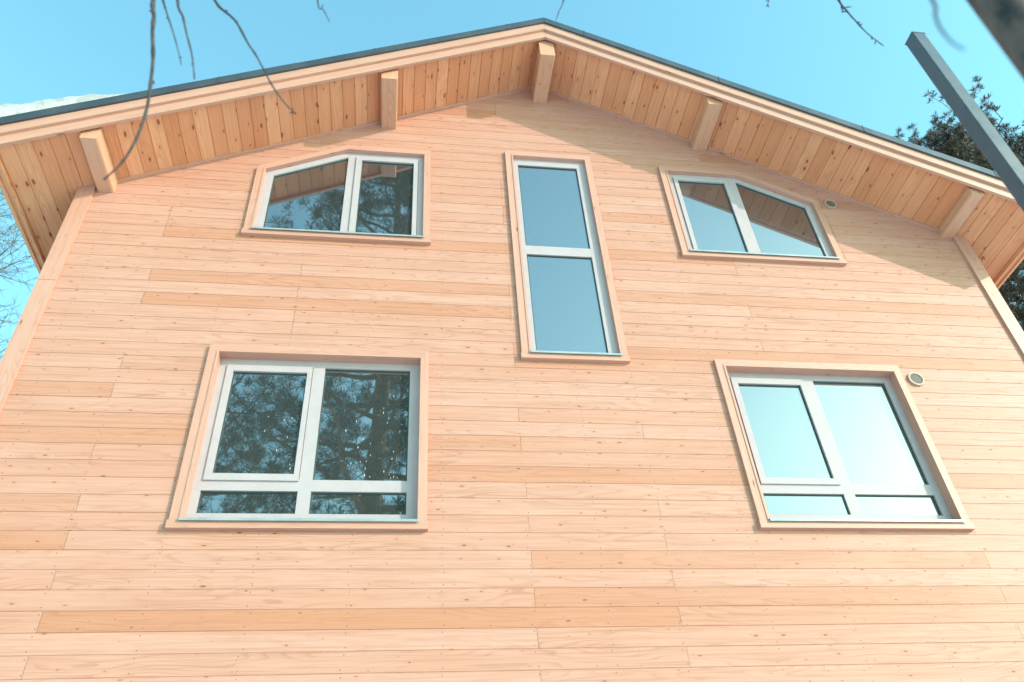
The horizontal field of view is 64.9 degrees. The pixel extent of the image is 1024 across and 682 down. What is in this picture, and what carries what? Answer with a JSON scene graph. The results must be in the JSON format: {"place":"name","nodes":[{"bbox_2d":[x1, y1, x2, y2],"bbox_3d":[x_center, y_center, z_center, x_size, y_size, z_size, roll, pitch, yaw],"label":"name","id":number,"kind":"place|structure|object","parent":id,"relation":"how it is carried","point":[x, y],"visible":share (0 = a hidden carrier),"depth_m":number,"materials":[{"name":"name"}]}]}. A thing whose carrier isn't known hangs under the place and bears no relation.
{"place":"outdoors","nodes":[
{"label":"outdoors","id":0,"kind":"place"},
{"bbox_2d":[0,0,1023,360],"label":"sky","id":1,"kind":"structure","parent":0,"point":[811,54],"materials":[{"name":"blue"}]},
{"bbox_3d":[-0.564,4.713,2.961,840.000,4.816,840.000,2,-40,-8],"label":"ground","id":2,"kind":"structure","parent":0,"visible":0},
{"bbox_2d":[0,189,38,359],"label":"birch tree","id":3,"kind":"object","parent":2,"relation":"on","point":[13,241],"visible":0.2,"depth_m":17.69,"materials":[{"name":"plant"}]},
{"bbox_2d":[0,17,1023,681],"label":"timber house","id":4,"kind":"structure","parent":2,"relation":"on","point":[538,351],"depth_m":6.78,"materials":[{"name":"wood"}]},
{"bbox_2d":[0,63,292,116],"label":"roof snow patch","id":5,"kind":"object","parent":4,"relation":"on","point":[9,109],"visible":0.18,"depth_m":7.27,"materials":[{"name":"white snow"}]},
{"bbox_2d":[165,344,428,531],"bbox_3d":[-1.551,0.731,6.239,1.801,1.655,0.192,2,-40,-8],"label":"window","id":6,"kind":"structure","parent":4,"relation":"in","point":[281,438],"depth_m":6.22,"materials":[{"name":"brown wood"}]},
{"bbox_2d":[241,145,430,244],"bbox_3d":[-1.693,-1.494,8.079,1.753,1.445,0.142,2,-40,-8],"label":"window","id":7,"kind":"structure","parent":4,"relation":"in","point":[354,193],"depth_m":8.04,"materials":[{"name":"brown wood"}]},
{"bbox_2d":[505,150,629,363],"bbox_3d":[0.469,-0.923,7.946,0.963,2.915,0.142,2,-40,-8],"label":"window","id":8,"kind":"structure","parent":4,"relation":"in","point":[568,307],"depth_m":7.81,"materials":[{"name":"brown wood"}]},
{"bbox_2d":[658,166,846,265],"bbox_3d":[2.526,-1.344,8.641,1.753,1.435,0.142,2,-40,-8],"label":"window","id":9,"kind":"structure","parent":4,"relation":"in","point":[716,214],"depth_m":8.61,"materials":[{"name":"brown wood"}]},
{"bbox_2d":[713,359,974,530],"bbox_3d":[2.720,0.866,6.822,1.778,1.654,0.192,2,-40,-8],"label":"window","id":10,"kind":"structure","parent":4,"relation":"in","point":[821,446],"depth_m":6.82,"materials":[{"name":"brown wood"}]},
{"bbox_2d":[103,0,1023,179],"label":"young birch","id":11,"kind":"object","parent":2,"relation":"on","point":[1002,21],"visible":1,"depth_m":1.32,"materials":[{"name":"brown plant"}]},
{"bbox_2d":[893,76,1023,330],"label":"pine tree","id":12,"kind":"object","parent":2,"relation":"on","point":[955,142],"visible":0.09,"depth_m":19.29,"materials":[{"name":"green plant"}]},
{"bbox_2d":[905,31,1023,211],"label":"steel post","id":13,"kind":"object","parent":2,"relation":"on","point":[998,153],"visible":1,"depth_m":3.37,"materials":[{"name":"grey metal"}]},
{"bbox_2d":[1002,270,1023,308],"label":"pine tree","id":14,"kind":"object","parent":2,"relation":"on","point":[1014,282],"visible":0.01,"depth_m":22.78,"materials":[{"name":"green plant"}]}
]}

